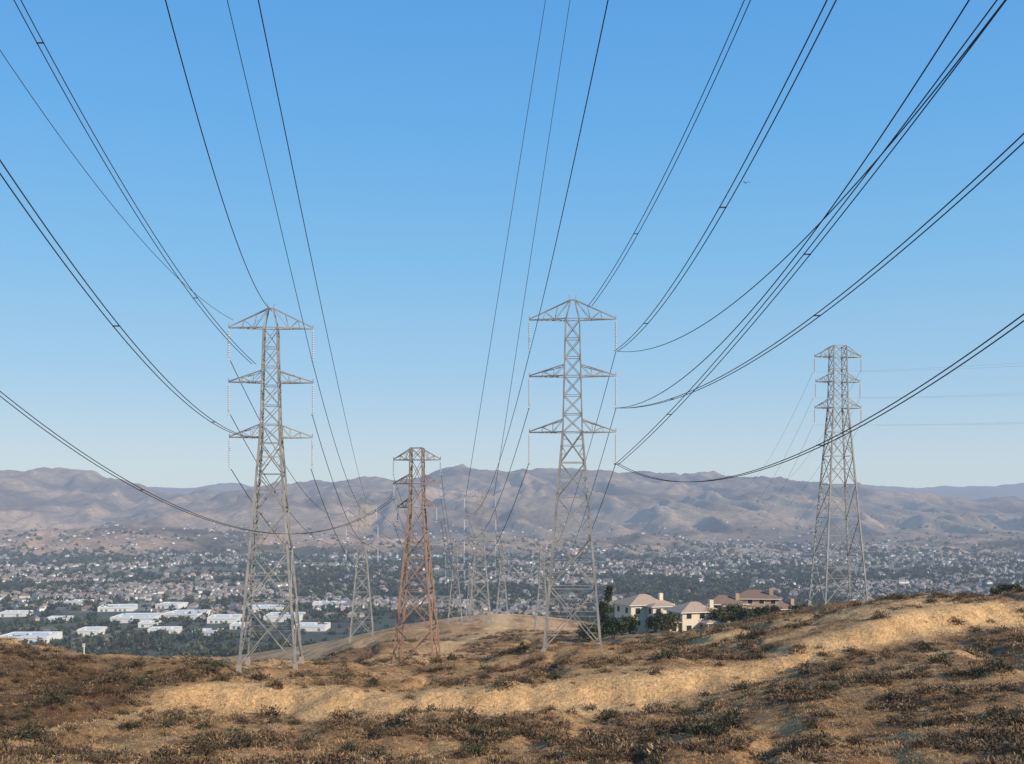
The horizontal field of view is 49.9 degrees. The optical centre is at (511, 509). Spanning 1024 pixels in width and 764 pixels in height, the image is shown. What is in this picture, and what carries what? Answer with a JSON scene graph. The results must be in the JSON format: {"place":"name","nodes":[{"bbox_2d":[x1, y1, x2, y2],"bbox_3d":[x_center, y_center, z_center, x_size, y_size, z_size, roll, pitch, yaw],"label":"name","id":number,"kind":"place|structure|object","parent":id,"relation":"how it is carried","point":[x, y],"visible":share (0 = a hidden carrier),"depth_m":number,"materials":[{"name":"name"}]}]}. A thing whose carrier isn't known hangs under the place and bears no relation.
{"place":"outdoors","nodes":[
{"label":"outdoors","id":0,"kind":"place"},
{"bbox_2d":[0,543,1023,763],"bbox_3d":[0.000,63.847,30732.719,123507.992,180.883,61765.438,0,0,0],"label":"ground","id":1,"kind":"structure","parent":0,"point":[638,689],"depth_m":127.75,"materials":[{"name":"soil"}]},
{"bbox_2d":[0,610,32,616],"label":"walls","id":2,"kind":"structure","parent":1,"relation":"on","point":[12,614],"depth_m":1543.72,"materials":[{"name":"concrete"}]},
{"bbox_2d":[0,631,61,643],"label":"walls","id":3,"kind":"structure","parent":1,"relation":"on","point":[54,636],"depth_m":1246.31,"materials":[{"name":"concrete"}]},
{"bbox_2d":[3,632,58,635],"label":"roof","id":4,"kind":"structure","parent":3,"relation":"on","point":[32,633],"depth_m":1272.43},
{"bbox_2d":[48,616,73,622],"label":"walls","id":5,"kind":"structure","parent":1,"relation":"on","point":[67,620],"depth_m":1466.36,"materials":[{"name":"concrete"}]},
{"bbox_2d":[55,599,93,604],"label":"walls","id":6,"kind":"structure","parent":1,"relation":"on","point":[76,602],"depth_m":1730.13,"materials":[{"name":"concrete"}]},
{"bbox_2d":[76,626,106,635],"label":"walls","id":7,"kind":"structure","parent":1,"relation":"on","point":[87,632],"depth_m":1312.98,"materials":[{"name":"concrete"}]},
{"bbox_2d":[80,627,103,629],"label":"roof","id":8,"kind":"structure","parent":7,"relation":"on","point":[90,628],"depth_m":1333.47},
{"bbox_2d":[98,604,137,611],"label":"walls","id":9,"kind":"structure","parent":1,"relation":"on","point":[133,608],"depth_m":1627.62,"materials":[{"name":"concrete"}]},
{"bbox_2d":[100,608,125,611],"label":"doors and windows","id":10,"kind":"structure","parent":9,"relation":"attached to","point":[115,609],"depth_m":1625.19,"materials":[{"name":"grey glass"}]},
{"bbox_2d":[100,604,135,606],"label":"roof","id":11,"kind":"structure","parent":9,"relation":"on","point":[125,605],"depth_m":1657.83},
{"bbox_2d":[110,613,164,622],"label":"walls","id":12,"kind":"structure","parent":1,"relation":"on","point":[123,619],"depth_m":1460.63,"materials":[{"name":"concrete"}]},
{"bbox_2d":[115,614,159,616],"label":"roof","id":13,"kind":"structure","parent":12,"relation":"on","point":[137,615],"depth_m":1491.96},
{"bbox_2d":[138,620,161,627],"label":"walls","id":14,"kind":"structure","parent":1,"relation":"on","point":[145,626],"depth_m":1407.29,"materials":[{"name":"concrete"}]},
{"bbox_2d":[147,626,181,633],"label":"walls","id":15,"kind":"structure","parent":1,"relation":"on","point":[178,630],"depth_m":1337.21,"materials":[{"name":"concrete"}]},
{"bbox_2d":[150,627,179,628],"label":"roof","id":16,"kind":"structure","parent":15,"relation":"on","point":[164,627],"depth_m":1348.67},
{"bbox_2d":[155,602,187,608],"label":"walls","id":17,"kind":"structure","parent":1,"relation":"on","point":[179,606],"depth_m":1681.55,"materials":[{"name":"concrete"}]},
{"bbox_2d":[163,610,210,619],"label":"walls","id":18,"kind":"structure","parent":1,"relation":"on","point":[198,615],"depth_m":1510.66,"materials":[{"name":"concrete"}]},
{"bbox_2d":[165,610,208,613],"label":"roof","id":19,"kind":"structure","parent":18,"relation":"on","point":[184,611],"depth_m":1552.02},
{"bbox_2d":[192,628,223,635],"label":"walls","id":20,"kind":"structure","parent":1,"relation":"on","point":[207,632],"depth_m":1314.74,"materials":[{"name":"concrete"}]},
{"bbox_2d":[207,614,241,623],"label":"walls","id":21,"kind":"structure","parent":1,"relation":"on","point":[228,619],"depth_m":1458.91,"materials":[{"name":"concrete"}]},
{"bbox_2d":[210,615,239,616],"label":"roof","id":22,"kind":"structure","parent":21,"relation":"on","point":[225,615],"depth_m":1479.10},
{"bbox_2d":[230,622,248,628],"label":"walls","id":23,"kind":"structure","parent":1,"relation":"on","point":[232,625],"depth_m":1387.00,"materials":[{"name":"concrete"}]},
{"bbox_2d":[252,604,285,611],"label":"walls","id":24,"kind":"structure","parent":1,"relation":"on","point":[271,608],"depth_m":1615.93,"materials":[{"name":"concrete"}]},
{"bbox_2d":[252,605,283,607],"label":"roof","id":25,"kind":"structure","parent":24,"relation":"on","point":[266,605],"depth_m":1658.33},
{"bbox_2d":[227,304,314,672],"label":"lattice pylon","id":26,"kind":"object","parent":1,"relation":"on","point":[260,437],"visible":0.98,"depth_m":155.48,"materials":[{"name":"metal"}]},
{"bbox_2d":[0,50,230,318],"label":"power line","id":27,"kind":"object","parent":26,"relation":"attached to","point":[93,181],"visible":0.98,"depth_m":100.16,"materials":[{"name":"metal"}]},
{"bbox_2d":[0,160,249,436],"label":"power line","id":28,"kind":"object","parent":26,"relation":"attached to","point":[118,325],"visible":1,"depth_m":79.67,"materials":[{"name":"metal"}]},
{"bbox_2d":[14,0,255,363],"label":"power line","id":29,"kind":"object","parent":26,"relation":"attached to","point":[42,42],"visible":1,"depth_m":101.25,"materials":[{"name":"metal"}]},
{"bbox_2d":[0,391,394,533],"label":"power line","id":30,"kind":"object","parent":26,"relation":"attached to","point":[153,494],"visible":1,"depth_m":116.11,"materials":[{"name":"metal"}]},
{"bbox_2d":[165,0,271,310],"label":"power line","id":31,"kind":"object","parent":26,"relation":"attached to","point":[204,141],"visible":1,"depth_m":79.56,"materials":[{"name":"metal"}]},
{"bbox_2d":[227,0,311,358],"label":"power line","id":32,"kind":"object","parent":26,"relation":"attached to","point":[266,167],"visible":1,"depth_m":122.20,"materials":[{"name":"metal"}]},
{"bbox_2d":[230,415,347,543],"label":"power line","id":33,"kind":"object","parent":26,"relation":"hanging from","point":[267,479],"visible":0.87,"depth_m":189.69,"materials":[{"name":"metal"}]},
{"bbox_2d":[231,469,347,571],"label":"power line","id":34,"kind":"object","parent":26,"relation":"hanging from","point":[271,528],"visible":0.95,"depth_m":194.92,"materials":[{"name":"metal"}]},
{"bbox_2d":[312,414,374,543],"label":"power line","id":35,"kind":"object","parent":26,"relation":"attached to","point":[332,480],"visible":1,"depth_m":190.75,"materials":[{"name":"metal"}]},
{"bbox_2d":[311,469,375,571],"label":"power line","id":36,"kind":"object","parent":26,"relation":"attached to","point":[331,523],"visible":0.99,"depth_m":189.01,"materials":[{"name":"metal"}]},
{"bbox_2d":[312,361,375,514],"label":"power line","id":37,"kind":"object","parent":26,"relation":"attached to","point":[333,438],"visible":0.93,"depth_m":192.82,"materials":[{"name":"metal"}]},
{"bbox_2d":[263,612,305,621],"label":"walls","id":38,"kind":"structure","parent":1,"relation":"on","point":[272,618],"depth_m":1470.17,"materials":[{"name":"concrete"}]},
{"bbox_2d":[266,613,301,615],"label":"roof","id":39,"kind":"structure","parent":38,"relation":"on","point":[273,614],"depth_m":1501.99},
{"bbox_2d":[294,622,330,630],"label":"walls","id":40,"kind":"structure","parent":1,"relation":"on","point":[326,627],"depth_m":1360.00,"materials":[{"name":"concrete"}]},
{"bbox_2d":[312,601,346,607],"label":"walls","id":41,"kind":"structure","parent":1,"relation":"on","point":[320,604],"depth_m":1674.01,"materials":[{"name":"concrete"}]},
{"bbox_2d":[313,601,345,603],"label":"roof","id":42,"kind":"structure","parent":41,"relation":"on","point":[319,602],"depth_m":1705.30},
{"bbox_2d":[345,498,378,642],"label":"lattice pylon","id":43,"kind":"object","parent":1,"relation":"on","point":[354,592],"visible":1,"depth_m":388.75,"materials":[{"name":"metal"}]},
{"bbox_2d":[230,361,347,514],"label":"power line","id":44,"kind":"object","parent":43,"relation":"attached to","point":[271,441],"visible":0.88,"depth_m":191.28,"materials":[{"name":"metal"}]},
{"bbox_2d":[258,0,365,498],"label":"power line","id":45,"kind":"object","parent":43,"relation":"attached to","point":[298,196],"visible":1,"depth_m":93.91,"materials":[{"name":"metal"}]},
{"bbox_2d":[392,447,441,664],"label":"lattice pylon","id":46,"kind":"object","parent":1,"relation":"on","point":[411,459],"visible":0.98,"depth_m":184.43,"materials":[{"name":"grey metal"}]},
{"bbox_2d":[445,537,464,624],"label":"lattice pylon","id":47,"kind":"object","parent":1,"relation":"on","point":[452,570],"visible":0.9,"depth_m":598.91,"materials":[{"name":"metal"}]},
{"bbox_2d":[465,566,474,615],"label":"lattice pylon","id":48,"kind":"object","parent":1,"relation":"on","point":[468,584],"visible":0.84,"depth_m":1098.85,"materials":[{"name":"metal"}]},
{"bbox_2d":[464,487,495,625],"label":"lattice pylon","id":49,"kind":"object","parent":1,"relation":"on","point":[474,567],"visible":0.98,"depth_m":406.78,"materials":[{"name":"metal"}]},
{"bbox_2d":[466,0,545,493],"bbox_3d":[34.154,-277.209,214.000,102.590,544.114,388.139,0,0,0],"label":"power line","id":50,"kind":"object","parent":49,"relation":"attached to","point":[507,237],"visible":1,"depth_m":347.57,"materials":[{"name":"metal"}]},
{"bbox_2d":[494,1,569,493],"bbox_3d":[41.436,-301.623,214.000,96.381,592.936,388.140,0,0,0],"label":"power line","id":51,"kind":"object","parent":49,"relation":"attached to","point":[534,233],"visible":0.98,"depth_m":351.09,"materials":[{"name":"metal"}]},
{"bbox_2d":[495,545,508,613],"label":"lattice pylon","id":52,"kind":"object","parent":1,"relation":"on","point":[503,559],"visible":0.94,"depth_m":799.02,"materials":[{"name":"metal"}]},
{"bbox_2d":[0,589,1023,763],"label":"dry scrub","id":53,"kind":"object","parent":1,"relation":"on","point":[1009,740],"visible":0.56,"depth_m":103.19,"materials":[{"name":"brown plant"}]},
{"bbox_2d":[0,525,1023,657],"bbox_3d":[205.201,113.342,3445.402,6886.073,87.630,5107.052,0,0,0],"label":"distant trees","id":54,"kind":"object","parent":1,"relation":"on","point":[674,585],"visible":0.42,"depth_m":2171.33,"materials":[{"name":"green plant"}]},
{"bbox_2d":[0,520,1023,620],"bbox_3d":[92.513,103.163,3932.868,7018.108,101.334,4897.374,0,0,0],"label":"distant town","id":55,"kind":"object","parent":1,"relation":"on","point":[157,593],"visible":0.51,"depth_m":2312.31,"materials":[{"name":"paint"}]},
{"bbox_2d":[0,585,1023,763],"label":"shrubs","id":56,"kind":"object","parent":1,"relation":"on","point":[205,750],"visible":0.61,"depth_m":106.55,"materials":[{"name":"brown plant"}]},
{"bbox_2d":[532,544,550,629],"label":"lattice pylon","id":57,"kind":"object","parent":1,"relation":"on","point":[539,573],"visible":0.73,"depth_m":599.37,"materials":[{"name":"metal"}]},
{"bbox_2d":[528,295,617,651],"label":"lattice pylon","id":58,"kind":"object","parent":1,"relation":"on","point":[554,539],"visible":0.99,"depth_m":157.88,"materials":[{"name":"metal"}]},
{"bbox_2d":[466,463,528,562],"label":"power line","id":59,"kind":"object","parent":58,"relation":"attached to","point":[509,515],"visible":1,"depth_m":194.87,"materials":[{"name":"metal"}]},
{"bbox_2d":[466,352,529,513],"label":"power line","id":60,"kind":"object","parent":58,"relation":"attached to","point":[507,434],"visible":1,"depth_m":199.75,"materials":[{"name":"metal"}]},
{"bbox_2d":[467,409,528,537],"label":"power line","id":61,"kind":"object","parent":58,"relation":"attached to","point":[508,473],"visible":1,"depth_m":195.52,"materials":[{"name":"metal"}]},
{"bbox_2d":[530,0,608,349],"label":"power line","id":62,"kind":"object","parent":58,"relation":"attached to","point":[575,154],"visible":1,"depth_m":87.25,"materials":[{"name":"metal"}]},
{"bbox_2d":[547,352,615,560],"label":"power line","id":63,"kind":"object","parent":58,"relation":"attached to","point":[592,437],"visible":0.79,"depth_m":199.48,"materials":[{"name":"metal"}]},
{"bbox_2d":[552,409,615,576],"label":"power line","id":64,"kind":"object","parent":58,"relation":"attached to","point":[595,478],"visible":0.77,"depth_m":197.62,"materials":[{"name":"metal"}]},
{"bbox_2d":[552,464,615,589],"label":"power line","id":65,"kind":"object","parent":58,"relation":"attached to","point":[596,517],"visible":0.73,"depth_m":196.52,"materials":[{"name":"metal"}]},
{"bbox_2d":[589,0,750,305],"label":"power line","id":66,"kind":"object","parent":58,"relation":"attached to","point":[679,143],"visible":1,"depth_m":109.91,"materials":[{"name":"metal"}]},
{"bbox_2d":[614,0,836,350],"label":"power line","id":67,"kind":"object","parent":58,"relation":"attached to","point":[745,159],"visible":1,"depth_m":80.00,"materials":[{"name":"metal"}]},
{"bbox_2d":[620,0,969,407],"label":"power line","id":68,"kind":"object","parent":58,"relation":"attached to","point":[837,198],"visible":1,"depth_m":78.92,"materials":[{"name":"metal"}]},
{"bbox_2d":[614,0,1006,464],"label":"power line","id":69,"kind":"object","parent":58,"relation":"attached to","point":[841,206],"visible":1,"depth_m":81.11,"materials":[{"name":"metal"}]},
{"bbox_2d":[618,0,1004,351],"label":"power line","id":70,"kind":"object","parent":58,"relation":"attached to","point":[850,189],"visible":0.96,"depth_m":81.88,"materials":[{"name":"metal"}]},
{"bbox_2d":[614,313,1023,481],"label":"power line","id":71,"kind":"object","parent":58,"relation":"attached to","point":[870,416],"visible":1,"depth_m":79.19,"materials":[{"name":"metal"}]},
{"bbox_2d":[629,133,1023,407],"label":"power line","id":72,"kind":"object","parent":58,"relation":"attached to","point":[1015,141],"visible":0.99,"depth_m":79.10,"materials":[{"name":"metal"}]},
{"bbox_2d":[577,622,602,641],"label":"oak tree","id":73,"kind":"object","parent":1,"relation":"on","point":[593,629],"visible":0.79,"depth_m":238.67,"materials":[{"name":"green plant"}]},
{"bbox_2d":[596,601,607,637],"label":"cypress tree","id":74,"kind":"object","parent":1,"relation":"on","point":[602,608],"visible":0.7,"depth_m":261.38,"materials":[{"name":"green plant"}]},
{"bbox_2d":[600,585,617,634],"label":"cypress tree","id":75,"kind":"object","parent":1,"relation":"on","point":[609,592],"visible":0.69,"depth_m":261.52,"materials":[{"name":"green plant"}]},
{"bbox_2d":[603,615,628,637],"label":"oak tree","id":76,"kind":"object","parent":1,"relation":"on","point":[613,625],"visible":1,"depth_m":249.31,"materials":[{"name":"green plant"}]},
{"bbox_2d":[620,614,639,633],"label":"oak tree","id":77,"kind":"object","parent":1,"relation":"on","point":[633,624],"visible":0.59,"depth_m":261.30,"materials":[{"name":"green plant"}]},
{"bbox_2d":[615,593,668,634],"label":"walls","id":78,"kind":"structure","parent":1,"relation":"on","point":[644,615],"depth_m":279.56,"materials":[{"name":"beige paint"}]},
{"bbox_2d":[611,602,674,625],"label":"eaves and frames","id":79,"kind":"object","parent":78,"relation":"attached to","point":[640,609],"visible":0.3,"depth_m":278.88,"materials":[{"name":"white wood"}]},
{"bbox_2d":[617,606,660,624],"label":"windows","id":80,"kind":"structure","parent":79,"relation":"attached to","point":[637,610],"depth_m":279.08,"materials":[{"name":"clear glass"}]},
{"bbox_2d":[613,594,676,606],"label":"roof","id":81,"kind":"structure","parent":79,"relation":"on","point":[645,599],"depth_m":281.73,"materials":[{"name":"tile"}]},
{"bbox_2d":[645,613,667,631],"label":"oak tree","id":82,"kind":"object","parent":1,"relation":"on","point":[657,622],"visible":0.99,"depth_m":255.09,"materials":[{"name":"green plant"}]},
{"bbox_2d":[653,610,681,631],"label":"oak tree","id":83,"kind":"object","parent":1,"relation":"on","point":[671,618],"visible":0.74,"depth_m":260.75,"materials":[{"name":"green plant"}]},
{"bbox_2d":[657,600,716,631],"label":"walls","id":84,"kind":"structure","parent":1,"relation":"on","point":[694,621],"depth_m":267.19,"materials":[{"name":"beige paint"}]},
{"bbox_2d":[669,611,704,630],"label":"windows","id":85,"kind":"structure","parent":84,"relation":"attached to","point":[689,616],"depth_m":266.78,"materials":[{"name":"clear glass"}]},
{"bbox_2d":[663,609,722,631],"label":"eaves and frames","id":86,"kind":"object","parent":84,"relation":"attached to","point":[699,618],"visible":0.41,"depth_m":266.65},
{"bbox_2d":[665,602,727,622],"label":"roof","id":87,"kind":"structure","parent":84,"relation":"on","point":[691,607],"depth_m":268.92,"materials":[{"name":"ceramic"}]},
{"bbox_2d":[705,606,731,622],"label":"oak tree","id":88,"kind":"object","parent":1,"relation":"on","point":[721,613],"visible":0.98,"depth_m":266.69,"materials":[{"name":"green plant"}]},
{"bbox_2d":[718,593,745,621],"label":"walls","id":89,"kind":"structure","parent":1,"relation":"on","point":[736,596],"depth_m":297.53,"materials":[{"name":"beige paint"}]},
{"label":"eaves and frames","id":90,"kind":"object","parent":89,"relation":"attached to","visible":0},
{"bbox_2d":[696,595,748,605],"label":"roof","id":91,"kind":"structure","parent":90,"relation":"on","point":[723,600],"depth_m":297.20,"materials":[{"name":"brown tile"}]},
{"bbox_2d":[724,603,743,621],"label":"oak tree","id":92,"kind":"object","parent":1,"relation":"on","point":[732,609],"visible":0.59,"depth_m":273.52,"materials":[{"name":"green plant"}]},
{"bbox_2d":[735,607,755,620],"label":"oak tree","id":93,"kind":"object","parent":1,"relation":"on","point":[744,613],"visible":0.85,"depth_m":261.05,"materials":[{"name":"green plant"}]},
{"bbox_2d":[742,588,778,612],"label":"walls","id":94,"kind":"structure","parent":1,"relation":"on","point":[756,603],"depth_m":300.55,"materials":[{"name":"beige paint"}]},
{"bbox_2d":[741,599,781,603],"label":"eaves and frames","id":95,"kind":"object","parent":94,"relation":"attached to","point":[765,599],"visible":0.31,"depth_m":299.77,"materials":[{"name":"white wood"}]},
{"bbox_2d":[728,590,780,607],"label":"roof","id":96,"kind":"structure","parent":95,"relation":"on","point":[753,594],"depth_m":301.76,"materials":[{"name":"brown tile"}]},
{"bbox_2d":[739,599,775,603],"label":"windows","id":97,"kind":"structure","parent":95,"relation":"attached to","point":[750,601],"depth_m":300.42,"materials":[{"name":"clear glass"}]},
{"bbox_2d":[752,605,771,616],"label":"oak tree","id":98,"kind":"object","parent":1,"relation":"on","point":[759,611],"visible":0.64,"depth_m":268.79,"materials":[{"name":"green plant"}]},
{"bbox_2d":[762,604,781,613],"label":"oak tree","id":99,"kind":"object","parent":1,"relation":"on","point":[775,609],"visible":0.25,"depth_m":298.56,"materials":[{"name":"green plant"}]},
{"bbox_2d":[779,598,793,612],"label":"walls","id":100,"kind":"structure","parent":1,"relation":"on","point":[791,601],"depth_m":309.66,"materials":[{"name":"beige paint"}]},
{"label":"eaves and frames","id":101,"kind":"object","parent":100,"relation":"attached to","visible":0},
{"bbox_2d":[779,600,794,608],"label":"roof","id":102,"kind":"structure","parent":101,"relation":"on","point":[783,605],"depth_m":309.32,"materials":[{"name":"brown tile"}]},
{"bbox_2d":[788,603,806,610],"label":"oak tree","id":103,"kind":"object","parent":1,"relation":"on","point":[791,607],"visible":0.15,"depth_m":300.21,"materials":[{"name":"green plant"}]},
{"bbox_2d":[807,345,867,606],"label":"lattice pylon","id":104,"kind":"object","parent":1,"relation":"on","point":[831,469],"visible":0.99,"depth_m":214.39,"materials":[{"name":"metal"}]},
{"bbox_2d":[989,587,997,594],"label":"oak tree","id":105,"kind":"object","parent":1,"relation":"on","point":[993,590],"visible":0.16,"depth_m":250.10,"materials":[{"name":"green plant"}]},
{"bbox_2d":[995,583,1022,594],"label":"oak tree","id":106,"kind":"object","parent":1,"relation":"on","point":[1005,587],"visible":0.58,"depth_m":239.46,"materials":[{"name":"green plant"}]},
{"bbox_2d":[0,464,1023,542],"bbox_3d":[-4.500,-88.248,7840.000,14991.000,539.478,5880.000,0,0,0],"label":"mountain range","id":107,"kind":"structure","parent":0,"point":[632,503],"depth_m":6457.54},
{"bbox_2d":[0,524,1023,555],"bbox_3d":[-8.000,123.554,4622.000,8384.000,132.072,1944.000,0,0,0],"label":"foothills","id":108,"kind":"structure","parent":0,"point":[200,545],"depth_m":4136.89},
{"bbox_2d":[0,0,1023,487],"label":"sky","id":109,"kind":"structure","parent":0,"point":[405,121],"materials":[{"name":"blue"}]},
{"bbox_2d":[148,483,1023,500],"bbox_3d":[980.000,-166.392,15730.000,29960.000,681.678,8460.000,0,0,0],"label":"mountain range","id":110,"kind":"structure","parent":0,"point":[969,493],"depth_m":15627.06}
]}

